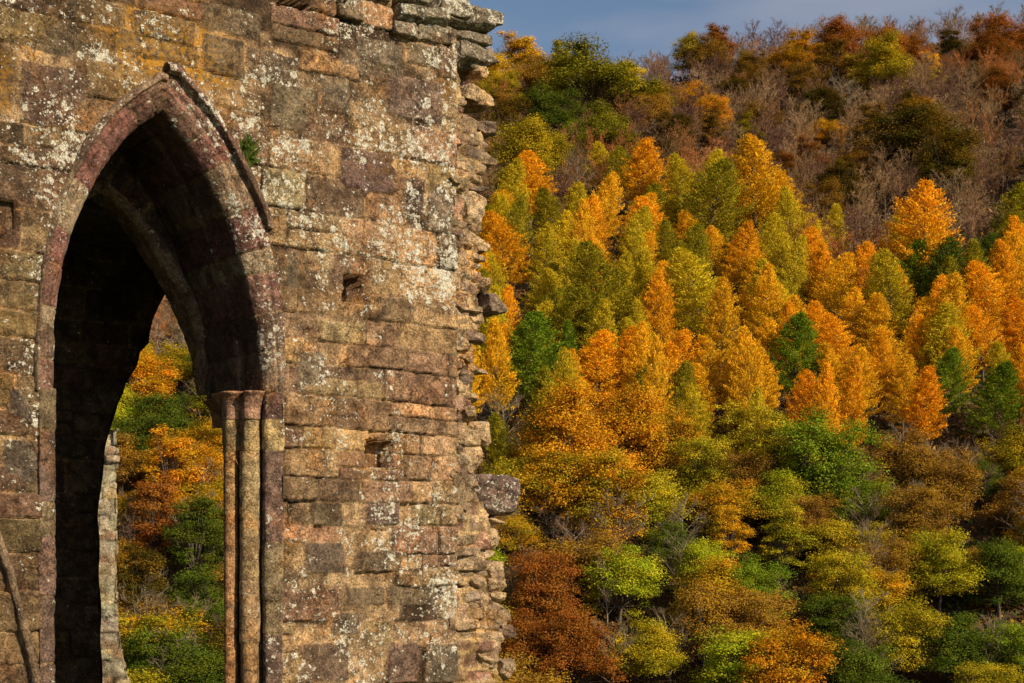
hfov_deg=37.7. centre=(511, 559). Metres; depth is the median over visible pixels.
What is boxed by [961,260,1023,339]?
larch tree
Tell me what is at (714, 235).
larch tree
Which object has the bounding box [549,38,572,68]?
broadleaf tree
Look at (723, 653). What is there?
broadleaf tree
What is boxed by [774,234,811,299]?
larch tree
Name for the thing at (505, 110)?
broadleaf tree
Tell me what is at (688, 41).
broadleaf tree
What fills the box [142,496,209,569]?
bare tree
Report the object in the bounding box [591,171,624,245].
larch tree
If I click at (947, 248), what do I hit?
larch tree
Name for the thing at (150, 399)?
broadleaf tree
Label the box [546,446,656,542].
broadleaf tree
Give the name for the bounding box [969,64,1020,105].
broadleaf tree
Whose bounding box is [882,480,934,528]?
bare tree
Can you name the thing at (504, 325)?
larch tree
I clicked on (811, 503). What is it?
broadleaf tree
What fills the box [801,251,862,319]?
larch tree
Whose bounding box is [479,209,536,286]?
larch tree
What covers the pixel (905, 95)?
broadleaf tree
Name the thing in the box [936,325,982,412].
larch tree
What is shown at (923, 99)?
broadleaf tree
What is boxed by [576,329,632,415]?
larch tree
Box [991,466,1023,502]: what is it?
broadleaf tree
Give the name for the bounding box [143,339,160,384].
broadleaf tree
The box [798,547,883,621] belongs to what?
broadleaf tree
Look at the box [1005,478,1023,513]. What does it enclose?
bare tree
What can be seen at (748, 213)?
larch tree
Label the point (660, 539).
broadleaf tree
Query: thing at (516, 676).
broadleaf tree
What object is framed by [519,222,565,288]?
larch tree
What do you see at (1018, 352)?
larch tree
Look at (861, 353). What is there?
larch tree
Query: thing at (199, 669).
broadleaf tree
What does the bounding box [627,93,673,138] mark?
broadleaf tree
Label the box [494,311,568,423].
broadleaf tree
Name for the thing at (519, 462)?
broadleaf tree
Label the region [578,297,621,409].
larch tree
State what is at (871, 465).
bare tree
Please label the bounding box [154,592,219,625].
bare tree
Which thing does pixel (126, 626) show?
bare tree
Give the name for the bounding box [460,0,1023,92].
sky
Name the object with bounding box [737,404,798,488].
broadleaf tree
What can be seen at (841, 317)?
bare tree
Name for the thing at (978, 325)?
larch tree
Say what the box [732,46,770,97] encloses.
broadleaf tree
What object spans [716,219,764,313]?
larch tree
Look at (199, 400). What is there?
broadleaf tree
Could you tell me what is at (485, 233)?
larch tree
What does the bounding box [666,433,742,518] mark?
broadleaf tree
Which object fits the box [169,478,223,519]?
broadleaf tree
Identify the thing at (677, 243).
larch tree
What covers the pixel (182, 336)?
bare tree
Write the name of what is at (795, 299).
larch tree
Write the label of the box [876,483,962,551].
broadleaf tree
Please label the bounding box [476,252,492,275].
larch tree
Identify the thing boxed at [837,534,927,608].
broadleaf tree
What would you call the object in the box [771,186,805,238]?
larch tree
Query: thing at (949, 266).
larch tree
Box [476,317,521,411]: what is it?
larch tree
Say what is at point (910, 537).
broadleaf tree
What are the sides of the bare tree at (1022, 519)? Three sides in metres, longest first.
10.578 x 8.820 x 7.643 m
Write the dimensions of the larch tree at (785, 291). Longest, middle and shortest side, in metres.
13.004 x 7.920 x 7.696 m
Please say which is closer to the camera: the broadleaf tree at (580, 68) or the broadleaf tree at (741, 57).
the broadleaf tree at (580, 68)
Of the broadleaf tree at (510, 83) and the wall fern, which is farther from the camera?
the broadleaf tree at (510, 83)
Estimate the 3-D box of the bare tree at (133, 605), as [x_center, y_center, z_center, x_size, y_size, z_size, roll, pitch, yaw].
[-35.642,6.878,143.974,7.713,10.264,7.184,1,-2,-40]
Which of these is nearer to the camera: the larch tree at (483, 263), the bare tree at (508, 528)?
the bare tree at (508, 528)
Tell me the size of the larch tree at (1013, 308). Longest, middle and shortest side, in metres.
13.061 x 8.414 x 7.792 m
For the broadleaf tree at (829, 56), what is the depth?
425.90 m
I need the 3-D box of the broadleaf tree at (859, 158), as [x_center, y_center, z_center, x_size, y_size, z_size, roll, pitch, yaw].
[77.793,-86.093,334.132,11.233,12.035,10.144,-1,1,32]
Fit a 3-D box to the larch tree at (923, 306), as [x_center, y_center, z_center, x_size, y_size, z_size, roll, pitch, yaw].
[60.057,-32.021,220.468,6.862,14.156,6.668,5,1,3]
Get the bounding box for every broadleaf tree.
[110,403,137,434]
[110,415,155,455]
[116,386,143,423]
[116,431,158,501]
[116,488,166,544]
[116,535,168,584]
[116,540,171,623]
[116,579,171,638]
[117,572,173,611]
[118,471,180,577]
[118,599,218,664]
[121,614,210,682]
[121,643,135,679]
[123,391,199,442]
[125,345,184,412]
[126,665,176,682]
[130,402,197,448]
[134,434,218,497]
[137,423,212,528]
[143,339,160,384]
[152,482,223,553]
[153,340,194,395]
[155,642,223,682]
[157,496,223,594]
[158,562,223,625]
[169,414,222,453]
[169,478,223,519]
[173,598,223,642]
[178,355,195,396]
[182,441,223,494]
[184,383,211,434]
[186,505,223,565]
[190,618,224,682]
[202,562,223,601]
[466,46,516,111]
[475,68,526,110]
[478,88,535,149]
[481,452,563,524]
[484,112,565,188]
[487,548,515,604]
[490,508,546,570]
[491,30,546,90]
[491,438,603,550]
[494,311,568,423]
[497,374,641,523]
[498,650,576,682]
[499,605,517,657]
[499,606,564,676]
[501,50,558,97]
[501,544,588,648]
[517,32,669,119]
[520,82,589,140]
[522,527,643,614]
[529,603,631,682]
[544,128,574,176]
[546,115,585,151]
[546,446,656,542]
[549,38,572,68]
[573,97,642,173]
[577,541,669,631]
[578,378,677,477]
[596,615,691,682]
[608,60,648,129]
[609,467,697,557]
[626,78,680,110]
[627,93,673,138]
[628,404,713,485]
[634,518,700,587]
[644,110,695,161]
[661,553,776,623]
[664,536,738,596]
[665,577,763,679]
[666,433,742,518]
[668,30,702,79]
[672,80,713,114]
[675,477,769,548]
[680,623,797,682]
[685,32,735,86]
[690,92,734,132]
[697,109,730,150]
[698,22,737,80]
[704,504,756,565]
[704,589,801,655]
[708,399,762,463]
[713,74,751,115]
[714,447,776,527]
[723,550,799,620]
[728,61,762,90]
[730,48,766,73]
[731,615,847,682]
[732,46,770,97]
[733,98,786,147]
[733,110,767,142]
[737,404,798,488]
[740,468,813,527]
[756,497,817,583]
[763,40,813,86]
[764,402,892,513]
[767,148,808,188]
[781,28,825,67]
[782,60,826,104]
[783,491,843,568]
[792,83,856,132]
[792,135,831,189]
[795,589,875,651]
[796,518,901,565]
[797,558,919,608]
[798,175,847,231]
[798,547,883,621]
[804,37,862,93]
[807,116,852,159]
[809,11,865,69]
[810,155,865,207]
[810,461,908,528]
[814,635,899,682]
[826,670,919,682]
[830,159,853,196]
[835,147,879,194]
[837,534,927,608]
[841,53,855,88]
[846,27,918,97]
[847,94,986,189]
[848,22,913,76]
[848,101,891,154]
[853,426,953,509]
[864,595,953,682]
[873,136,912,184]
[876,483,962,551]
[878,533,929,587]
[884,89,921,125]
[892,526,992,619]
[896,444,986,532]
[900,31,935,80]
[901,95,934,117]
[908,120,986,205]
[910,143,981,194]
[910,610,1021,682]
[920,50,941,92]
[925,66,945,89]
[936,28,969,71]
[943,546,988,608]
[950,660,1023,682]
[954,534,1023,618]
[958,50,979,79]
[960,33,1017,76]
[964,10,1023,62]
[966,456,1004,508]
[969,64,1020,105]
[972,422,1023,492]
[974,473,1023,526]
[979,546,1023,611]
[986,619,1023,682]
[987,78,1018,123]
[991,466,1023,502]
[994,145,1021,188]
[1000,24,1023,67]
[1002,505,1023,548]
[1011,65,1023,115]
[1012,138,1023,173]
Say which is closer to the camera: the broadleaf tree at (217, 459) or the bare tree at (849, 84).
the broadleaf tree at (217, 459)
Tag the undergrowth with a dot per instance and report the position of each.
(953, 436)
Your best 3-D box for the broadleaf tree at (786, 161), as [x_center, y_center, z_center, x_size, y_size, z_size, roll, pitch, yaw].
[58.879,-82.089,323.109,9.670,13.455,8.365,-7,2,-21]
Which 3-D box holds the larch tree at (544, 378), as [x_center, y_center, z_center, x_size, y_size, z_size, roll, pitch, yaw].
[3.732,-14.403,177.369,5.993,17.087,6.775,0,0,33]
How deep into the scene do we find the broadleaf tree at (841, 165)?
311.98 m
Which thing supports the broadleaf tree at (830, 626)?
on the hillside
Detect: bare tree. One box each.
[116,486,156,558]
[116,502,157,552]
[117,583,180,617]
[117,607,139,662]
[123,564,184,611]
[134,584,170,624]
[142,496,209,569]
[148,303,180,354]
[149,624,203,673]
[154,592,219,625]
[157,321,187,391]
[179,378,201,416]
[180,458,223,494]
[194,610,223,644]
[196,490,221,562]
[473,389,530,458]
[490,503,541,555]
[504,545,578,621]
[525,483,579,548]
[533,512,603,598]
[551,530,638,617]
[557,148,600,189]
[573,495,645,550]
[574,615,648,682]
[585,487,655,550]
[586,550,624,640]
[632,605,695,682]
[650,527,705,589]
[654,493,711,539]
[675,605,722,672]
[816,305,861,335]
[829,74,862,121]
[832,483,893,538]
[833,461,895,527]
[833,589,893,646]
[834,516,904,587]
[834,616,905,670]
[846,448,890,502]
[849,541,902,625]
[879,422,926,453]
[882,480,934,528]
[916,441,955,464]
[930,4,980,39]
[938,438,999,509]
[967,420,1023,493]
[971,610,1020,675]
[996,486,1023,539]
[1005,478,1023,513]
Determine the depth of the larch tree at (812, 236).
257.70 m
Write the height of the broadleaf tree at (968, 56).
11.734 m
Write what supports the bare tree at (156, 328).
on the hillside
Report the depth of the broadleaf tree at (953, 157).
315.23 m
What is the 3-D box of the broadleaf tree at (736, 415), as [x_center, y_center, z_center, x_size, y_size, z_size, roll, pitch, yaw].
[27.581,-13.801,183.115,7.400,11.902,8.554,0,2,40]
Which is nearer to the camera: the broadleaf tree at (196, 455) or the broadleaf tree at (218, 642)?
the broadleaf tree at (218, 642)
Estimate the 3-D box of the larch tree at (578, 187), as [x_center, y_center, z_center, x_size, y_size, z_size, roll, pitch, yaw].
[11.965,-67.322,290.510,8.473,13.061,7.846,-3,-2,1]
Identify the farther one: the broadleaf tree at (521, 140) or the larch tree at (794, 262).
the broadleaf tree at (521, 140)
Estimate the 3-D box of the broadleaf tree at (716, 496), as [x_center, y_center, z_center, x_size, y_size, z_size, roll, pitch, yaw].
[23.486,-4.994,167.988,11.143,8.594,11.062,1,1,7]
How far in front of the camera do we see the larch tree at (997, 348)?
202.39 m
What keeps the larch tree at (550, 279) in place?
on the hillside
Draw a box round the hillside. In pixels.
[124,41,1023,682]
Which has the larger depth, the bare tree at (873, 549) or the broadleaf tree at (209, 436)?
the broadleaf tree at (209, 436)
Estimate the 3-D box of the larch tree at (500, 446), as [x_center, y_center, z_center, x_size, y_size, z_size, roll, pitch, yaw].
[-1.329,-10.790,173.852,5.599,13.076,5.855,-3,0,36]
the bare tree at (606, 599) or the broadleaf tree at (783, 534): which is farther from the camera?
the broadleaf tree at (783, 534)
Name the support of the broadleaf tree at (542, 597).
on the hillside
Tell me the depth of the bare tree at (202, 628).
139.26 m
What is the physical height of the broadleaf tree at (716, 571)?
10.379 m
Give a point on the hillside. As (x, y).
(986, 535)
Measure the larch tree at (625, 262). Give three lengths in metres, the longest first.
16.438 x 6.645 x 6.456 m
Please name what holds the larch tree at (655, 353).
on the hillside
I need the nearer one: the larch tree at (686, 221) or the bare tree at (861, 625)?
the bare tree at (861, 625)
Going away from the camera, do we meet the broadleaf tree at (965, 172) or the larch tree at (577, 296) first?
the larch tree at (577, 296)
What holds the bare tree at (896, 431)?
on the hillside
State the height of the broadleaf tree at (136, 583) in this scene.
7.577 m
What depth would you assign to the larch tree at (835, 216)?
276.67 m
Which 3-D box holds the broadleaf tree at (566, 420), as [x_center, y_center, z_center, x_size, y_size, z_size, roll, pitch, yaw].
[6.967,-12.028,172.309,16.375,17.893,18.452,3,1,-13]
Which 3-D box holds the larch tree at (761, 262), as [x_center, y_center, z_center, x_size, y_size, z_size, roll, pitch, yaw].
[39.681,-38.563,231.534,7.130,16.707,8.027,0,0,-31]
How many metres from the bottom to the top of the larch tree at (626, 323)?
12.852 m
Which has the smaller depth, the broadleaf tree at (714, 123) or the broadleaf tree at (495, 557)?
the broadleaf tree at (495, 557)
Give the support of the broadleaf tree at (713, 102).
on the hillside
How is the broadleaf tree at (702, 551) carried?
on the hillside
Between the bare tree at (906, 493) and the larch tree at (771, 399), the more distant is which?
the larch tree at (771, 399)
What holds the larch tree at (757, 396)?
on the hillside
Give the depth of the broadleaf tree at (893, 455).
173.41 m
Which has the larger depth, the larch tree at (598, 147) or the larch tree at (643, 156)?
the larch tree at (598, 147)
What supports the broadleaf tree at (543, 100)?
on the hillside
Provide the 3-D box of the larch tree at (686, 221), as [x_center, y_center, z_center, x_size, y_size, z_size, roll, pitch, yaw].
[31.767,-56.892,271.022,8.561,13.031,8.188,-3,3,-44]
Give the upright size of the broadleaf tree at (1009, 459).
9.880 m
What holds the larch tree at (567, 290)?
on the hillside
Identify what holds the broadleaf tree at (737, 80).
on the hillside
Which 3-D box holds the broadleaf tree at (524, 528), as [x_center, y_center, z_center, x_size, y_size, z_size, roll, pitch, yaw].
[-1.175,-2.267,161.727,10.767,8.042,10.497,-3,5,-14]
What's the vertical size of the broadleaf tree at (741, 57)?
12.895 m
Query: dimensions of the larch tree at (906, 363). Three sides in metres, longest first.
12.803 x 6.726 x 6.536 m
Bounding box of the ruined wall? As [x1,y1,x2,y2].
[0,0,520,682]
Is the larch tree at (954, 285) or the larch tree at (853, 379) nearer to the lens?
the larch tree at (853, 379)
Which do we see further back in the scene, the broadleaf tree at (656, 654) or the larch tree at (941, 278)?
the larch tree at (941, 278)
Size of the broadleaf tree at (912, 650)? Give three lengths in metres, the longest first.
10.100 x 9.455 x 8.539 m
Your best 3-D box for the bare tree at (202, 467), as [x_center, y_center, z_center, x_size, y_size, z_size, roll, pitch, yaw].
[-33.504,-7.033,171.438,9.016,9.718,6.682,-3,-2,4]
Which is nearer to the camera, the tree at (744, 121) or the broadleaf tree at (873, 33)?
the tree at (744, 121)
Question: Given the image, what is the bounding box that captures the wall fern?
[239,129,261,167]
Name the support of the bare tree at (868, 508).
on the hillside
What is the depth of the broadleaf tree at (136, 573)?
145.03 m
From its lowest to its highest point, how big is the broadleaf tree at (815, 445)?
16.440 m
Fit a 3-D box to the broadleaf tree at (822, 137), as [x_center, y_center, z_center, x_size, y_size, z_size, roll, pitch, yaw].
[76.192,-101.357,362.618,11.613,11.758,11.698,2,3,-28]
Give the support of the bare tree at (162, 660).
on the hillside
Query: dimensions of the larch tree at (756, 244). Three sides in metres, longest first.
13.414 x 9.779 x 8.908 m
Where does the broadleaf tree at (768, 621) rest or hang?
on the hillside
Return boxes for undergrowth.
[117,38,1023,682]
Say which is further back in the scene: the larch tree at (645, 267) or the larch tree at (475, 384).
the larch tree at (645, 267)
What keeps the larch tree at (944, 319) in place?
on the hillside
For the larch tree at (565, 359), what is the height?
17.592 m
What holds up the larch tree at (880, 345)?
on the hillside
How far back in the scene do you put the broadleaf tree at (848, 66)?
446.23 m
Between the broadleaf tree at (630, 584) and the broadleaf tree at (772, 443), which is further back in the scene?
the broadleaf tree at (772, 443)
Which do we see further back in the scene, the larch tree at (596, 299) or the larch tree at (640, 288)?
the larch tree at (640, 288)
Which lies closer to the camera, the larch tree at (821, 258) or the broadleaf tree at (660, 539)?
the broadleaf tree at (660, 539)
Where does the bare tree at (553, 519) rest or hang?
on the hillside
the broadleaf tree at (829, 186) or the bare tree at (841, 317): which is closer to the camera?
the bare tree at (841, 317)
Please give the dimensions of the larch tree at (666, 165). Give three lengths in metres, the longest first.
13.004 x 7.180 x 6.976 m
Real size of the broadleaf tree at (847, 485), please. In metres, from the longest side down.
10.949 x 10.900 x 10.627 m
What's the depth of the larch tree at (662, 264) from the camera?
240.84 m
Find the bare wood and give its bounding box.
[149,1,1023,352]
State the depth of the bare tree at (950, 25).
492.02 m
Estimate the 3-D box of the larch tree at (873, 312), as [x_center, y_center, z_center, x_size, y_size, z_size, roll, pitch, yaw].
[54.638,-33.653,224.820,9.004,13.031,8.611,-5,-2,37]
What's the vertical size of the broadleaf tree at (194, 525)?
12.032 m
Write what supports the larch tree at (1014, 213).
on the hillside
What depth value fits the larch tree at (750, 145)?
278.48 m
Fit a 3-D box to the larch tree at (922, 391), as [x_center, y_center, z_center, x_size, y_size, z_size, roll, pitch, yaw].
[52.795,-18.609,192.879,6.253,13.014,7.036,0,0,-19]
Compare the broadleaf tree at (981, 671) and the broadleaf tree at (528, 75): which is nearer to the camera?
the broadleaf tree at (981, 671)
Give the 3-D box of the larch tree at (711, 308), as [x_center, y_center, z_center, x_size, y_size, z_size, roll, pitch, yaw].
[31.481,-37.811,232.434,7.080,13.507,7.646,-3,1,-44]
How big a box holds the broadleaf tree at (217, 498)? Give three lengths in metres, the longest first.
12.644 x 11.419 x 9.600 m
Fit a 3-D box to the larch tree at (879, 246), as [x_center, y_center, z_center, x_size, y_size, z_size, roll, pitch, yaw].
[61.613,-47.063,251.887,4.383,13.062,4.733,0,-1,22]
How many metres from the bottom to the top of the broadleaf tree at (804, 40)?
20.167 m
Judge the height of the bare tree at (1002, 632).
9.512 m
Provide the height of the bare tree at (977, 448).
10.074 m
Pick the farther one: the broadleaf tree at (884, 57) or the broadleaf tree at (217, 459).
the broadleaf tree at (884, 57)
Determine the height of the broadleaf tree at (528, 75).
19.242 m
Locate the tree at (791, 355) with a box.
[764,311,824,419]
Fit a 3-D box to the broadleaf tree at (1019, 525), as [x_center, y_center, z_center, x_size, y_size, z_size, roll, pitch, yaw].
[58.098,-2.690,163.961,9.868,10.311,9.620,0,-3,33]
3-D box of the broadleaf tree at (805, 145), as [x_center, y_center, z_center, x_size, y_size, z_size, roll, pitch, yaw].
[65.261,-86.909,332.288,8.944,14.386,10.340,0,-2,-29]
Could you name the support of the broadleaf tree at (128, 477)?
on the hillside
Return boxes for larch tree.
[471,345,489,412]
[473,283,512,407]
[475,268,506,346]
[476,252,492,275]
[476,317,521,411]
[477,411,517,473]
[478,203,502,247]
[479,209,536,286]
[479,230,510,277]
[479,250,508,294]
[479,321,517,415]
[483,166,509,209]
[488,188,528,249]
[490,191,527,242]
[492,157,532,216]
[500,195,534,285]
[500,285,521,342]
[502,149,558,237]
[512,300,558,364]
[516,365,557,448]
[517,259,563,313]
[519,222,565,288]
[526,186,566,246]
[529,267,565,311]
[533,285,563,337]
[546,285,592,368]
[549,348,589,403]
[551,209,581,263]
[553,344,587,440]
[554,319,582,374]
[556,283,589,375]
[557,180,589,229]
[558,237,591,291]
[563,239,635,328]
[565,197,599,263]
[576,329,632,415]
[577,294,618,348]
[578,141,612,190]
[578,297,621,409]
[580,193,616,251]
[585,235,617,292]
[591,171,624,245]
[596,189,620,243]
[598,145,637,206]
[605,326,641,401]
[608,251,635,339]
[612,136,671,204]
[612,230,660,267]
[613,204,659,257]
[614,192,662,237]
[615,316,653,370]
[617,196,675,260]
[617,218,654,293]
[617,282,660,336]
[617,320,652,403]
[620,299,652,356]
[625,182,666,218]
[627,249,661,308]
[631,357,670,419]
[636,270,677,350]
[638,333,675,424]
[642,329,703,427]
[651,260,668,287]
[653,218,679,266]
[653,239,686,265]
[654,260,699,335]
[659,195,693,237]
[662,152,699,212]
[662,246,740,334]
[663,155,689,194]
[663,359,707,430]
[667,222,710,270]
[674,156,755,264]
[674,209,697,246]
[677,383,718,483]
[681,363,721,427]
[684,334,731,428]
[690,148,736,200]
[690,232,713,334]
[691,274,738,349]
[693,178,716,229]
[696,276,742,382]
[704,225,733,277]
[708,198,741,254]
[712,132,794,241]
[712,346,770,419]
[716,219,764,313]
[721,231,767,284]
[723,325,772,412]
[724,189,763,232]
[733,273,758,333]
[733,384,768,466]
[735,253,771,309]
[738,262,785,344]
[742,258,789,333]
[751,317,789,415]
[751,347,783,409]
[752,283,790,358]
[754,210,791,270]
[756,170,810,231]
[760,232,806,288]
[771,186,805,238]
[773,294,820,380]
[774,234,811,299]
[776,299,809,374]
[779,367,827,436]
[789,213,837,291]
[800,226,833,298]
[800,300,829,373]
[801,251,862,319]
[804,242,836,305]
[806,360,850,462]
[812,312,863,376]
[815,341,845,414]
[821,203,852,264]
[830,286,871,356]
[833,346,887,420]
[833,355,870,469]
[840,241,877,303]
[849,291,904,355]
[862,252,899,313]
[862,326,899,433]
[864,324,908,412]
[866,248,915,358]
[876,241,886,263]
[877,178,965,308]
[879,207,914,257]
[879,354,927,439]
[887,265,919,338]
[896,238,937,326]
[898,296,936,378]
[898,364,950,449]
[899,314,940,374]
[912,299,983,397]
[913,234,971,306]
[917,270,976,352]
[920,346,974,441]
[926,274,961,361]
[929,254,971,316]
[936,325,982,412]
[957,238,1003,342]
[959,360,1023,456]
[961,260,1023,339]
[963,303,1008,387]
[966,232,1006,278]
[977,340,1023,433]
[980,181,1023,238]
[987,238,1023,329]
[992,210,1023,274]
[992,292,1023,360]
[994,230,1023,292]
[998,341,1023,431]
[999,215,1023,279]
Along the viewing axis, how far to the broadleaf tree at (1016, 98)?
388.86 m
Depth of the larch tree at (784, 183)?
283.37 m
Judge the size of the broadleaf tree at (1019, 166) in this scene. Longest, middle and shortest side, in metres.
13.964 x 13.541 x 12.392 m
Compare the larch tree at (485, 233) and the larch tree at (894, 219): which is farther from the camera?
the larch tree at (894, 219)
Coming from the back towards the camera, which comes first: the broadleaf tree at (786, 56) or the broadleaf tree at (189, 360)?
the broadleaf tree at (786, 56)
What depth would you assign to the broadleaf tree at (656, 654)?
138.20 m
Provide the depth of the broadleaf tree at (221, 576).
147.37 m
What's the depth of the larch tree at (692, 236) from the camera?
258.19 m
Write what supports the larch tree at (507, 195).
on the hillside
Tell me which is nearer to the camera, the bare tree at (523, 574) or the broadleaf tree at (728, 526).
the bare tree at (523, 574)
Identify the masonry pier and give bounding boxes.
[98,428,130,682]
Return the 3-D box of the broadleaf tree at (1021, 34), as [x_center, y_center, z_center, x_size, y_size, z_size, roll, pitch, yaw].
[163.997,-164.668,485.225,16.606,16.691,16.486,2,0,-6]
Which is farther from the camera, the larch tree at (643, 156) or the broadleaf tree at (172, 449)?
the larch tree at (643, 156)
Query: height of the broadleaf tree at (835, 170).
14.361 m
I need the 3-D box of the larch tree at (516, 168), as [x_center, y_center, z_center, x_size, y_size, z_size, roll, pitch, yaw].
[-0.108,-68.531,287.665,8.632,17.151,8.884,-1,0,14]
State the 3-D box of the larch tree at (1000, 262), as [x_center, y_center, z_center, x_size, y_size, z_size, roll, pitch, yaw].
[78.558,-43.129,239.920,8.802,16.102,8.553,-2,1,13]
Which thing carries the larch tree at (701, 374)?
on the hillside
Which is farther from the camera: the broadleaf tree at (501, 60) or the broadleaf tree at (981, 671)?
the broadleaf tree at (501, 60)
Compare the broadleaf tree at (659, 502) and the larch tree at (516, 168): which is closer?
the broadleaf tree at (659, 502)
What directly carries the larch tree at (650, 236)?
on the hillside
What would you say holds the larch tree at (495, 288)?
on the hillside
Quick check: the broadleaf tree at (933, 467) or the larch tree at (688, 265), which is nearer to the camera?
the broadleaf tree at (933, 467)
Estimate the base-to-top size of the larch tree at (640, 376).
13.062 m
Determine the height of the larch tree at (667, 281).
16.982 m
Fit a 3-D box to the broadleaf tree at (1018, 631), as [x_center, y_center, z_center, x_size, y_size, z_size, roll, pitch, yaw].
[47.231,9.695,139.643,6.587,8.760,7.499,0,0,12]
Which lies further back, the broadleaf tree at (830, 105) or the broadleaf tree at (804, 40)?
the broadleaf tree at (804, 40)
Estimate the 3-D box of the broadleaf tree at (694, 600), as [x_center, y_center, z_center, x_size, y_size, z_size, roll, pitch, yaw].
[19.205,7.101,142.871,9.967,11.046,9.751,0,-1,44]
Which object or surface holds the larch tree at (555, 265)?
on the hillside
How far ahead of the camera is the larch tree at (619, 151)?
312.81 m
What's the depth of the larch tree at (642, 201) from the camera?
266.35 m
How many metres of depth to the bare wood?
360.86 m
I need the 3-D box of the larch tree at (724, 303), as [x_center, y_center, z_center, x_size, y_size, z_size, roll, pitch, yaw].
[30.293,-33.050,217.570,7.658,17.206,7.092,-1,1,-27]
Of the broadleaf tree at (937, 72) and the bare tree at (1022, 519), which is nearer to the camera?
the bare tree at (1022, 519)
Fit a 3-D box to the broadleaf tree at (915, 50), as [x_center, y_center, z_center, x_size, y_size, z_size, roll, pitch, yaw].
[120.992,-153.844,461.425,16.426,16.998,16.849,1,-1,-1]
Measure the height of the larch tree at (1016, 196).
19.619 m
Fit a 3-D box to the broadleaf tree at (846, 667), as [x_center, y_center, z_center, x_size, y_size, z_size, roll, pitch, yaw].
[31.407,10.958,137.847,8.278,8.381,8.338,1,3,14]
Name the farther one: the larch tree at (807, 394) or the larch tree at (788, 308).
the larch tree at (788, 308)
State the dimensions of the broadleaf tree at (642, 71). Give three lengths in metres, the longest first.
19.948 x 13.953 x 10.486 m
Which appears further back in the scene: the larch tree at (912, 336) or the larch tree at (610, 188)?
the larch tree at (610, 188)
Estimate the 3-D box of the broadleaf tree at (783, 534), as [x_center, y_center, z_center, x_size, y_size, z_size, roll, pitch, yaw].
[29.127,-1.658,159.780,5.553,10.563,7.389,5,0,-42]
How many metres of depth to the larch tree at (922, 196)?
246.46 m
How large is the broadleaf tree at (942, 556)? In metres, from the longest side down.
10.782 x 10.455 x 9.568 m
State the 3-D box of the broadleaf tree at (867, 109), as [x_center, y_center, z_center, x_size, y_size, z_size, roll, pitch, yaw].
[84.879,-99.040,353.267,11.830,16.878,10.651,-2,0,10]
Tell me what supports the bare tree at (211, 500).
on the hillside
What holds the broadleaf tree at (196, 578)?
on the hillside
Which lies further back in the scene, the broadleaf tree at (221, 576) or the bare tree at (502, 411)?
the bare tree at (502, 411)
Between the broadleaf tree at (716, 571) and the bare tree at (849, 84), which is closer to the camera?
the broadleaf tree at (716, 571)
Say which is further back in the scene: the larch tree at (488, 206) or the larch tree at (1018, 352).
the larch tree at (488, 206)
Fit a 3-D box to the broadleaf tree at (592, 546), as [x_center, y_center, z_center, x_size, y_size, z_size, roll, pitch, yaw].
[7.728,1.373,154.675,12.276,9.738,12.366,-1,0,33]
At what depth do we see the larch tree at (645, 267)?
234.72 m
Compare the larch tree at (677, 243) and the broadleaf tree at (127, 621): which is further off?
the larch tree at (677, 243)
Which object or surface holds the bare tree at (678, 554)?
on the hillside
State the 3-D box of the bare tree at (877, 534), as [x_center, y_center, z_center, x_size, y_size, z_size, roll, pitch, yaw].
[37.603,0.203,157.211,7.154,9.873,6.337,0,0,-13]
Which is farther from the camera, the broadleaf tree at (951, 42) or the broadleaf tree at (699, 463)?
the broadleaf tree at (951, 42)
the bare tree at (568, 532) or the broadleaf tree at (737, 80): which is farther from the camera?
the broadleaf tree at (737, 80)
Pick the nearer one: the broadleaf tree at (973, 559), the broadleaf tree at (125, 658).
the broadleaf tree at (125, 658)
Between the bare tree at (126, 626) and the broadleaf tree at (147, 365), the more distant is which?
the broadleaf tree at (147, 365)
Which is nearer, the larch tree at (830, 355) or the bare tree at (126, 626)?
the bare tree at (126, 626)
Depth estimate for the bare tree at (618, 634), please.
138.23 m
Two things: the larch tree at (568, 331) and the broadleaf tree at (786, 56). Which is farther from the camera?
the broadleaf tree at (786, 56)
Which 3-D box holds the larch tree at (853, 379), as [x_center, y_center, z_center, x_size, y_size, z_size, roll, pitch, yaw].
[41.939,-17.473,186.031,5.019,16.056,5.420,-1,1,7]
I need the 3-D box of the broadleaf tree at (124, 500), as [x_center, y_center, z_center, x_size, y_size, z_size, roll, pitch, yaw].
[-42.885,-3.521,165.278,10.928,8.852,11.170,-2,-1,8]
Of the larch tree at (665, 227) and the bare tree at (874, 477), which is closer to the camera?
the bare tree at (874, 477)
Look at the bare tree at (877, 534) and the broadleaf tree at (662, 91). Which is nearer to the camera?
the bare tree at (877, 534)
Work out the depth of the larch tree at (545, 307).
214.83 m
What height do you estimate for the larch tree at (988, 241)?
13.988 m
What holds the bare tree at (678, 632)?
on the hillside
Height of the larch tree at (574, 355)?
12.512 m
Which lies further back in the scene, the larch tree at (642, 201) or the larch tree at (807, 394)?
the larch tree at (642, 201)
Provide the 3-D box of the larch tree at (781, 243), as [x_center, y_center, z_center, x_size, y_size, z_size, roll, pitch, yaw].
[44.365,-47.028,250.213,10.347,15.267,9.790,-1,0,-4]
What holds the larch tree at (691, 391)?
on the hillside
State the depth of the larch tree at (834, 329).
214.22 m
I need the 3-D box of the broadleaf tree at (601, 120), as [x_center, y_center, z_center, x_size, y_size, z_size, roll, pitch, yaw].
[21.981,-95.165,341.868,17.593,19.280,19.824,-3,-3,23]
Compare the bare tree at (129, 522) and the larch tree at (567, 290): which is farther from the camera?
the larch tree at (567, 290)
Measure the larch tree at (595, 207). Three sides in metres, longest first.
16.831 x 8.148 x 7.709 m

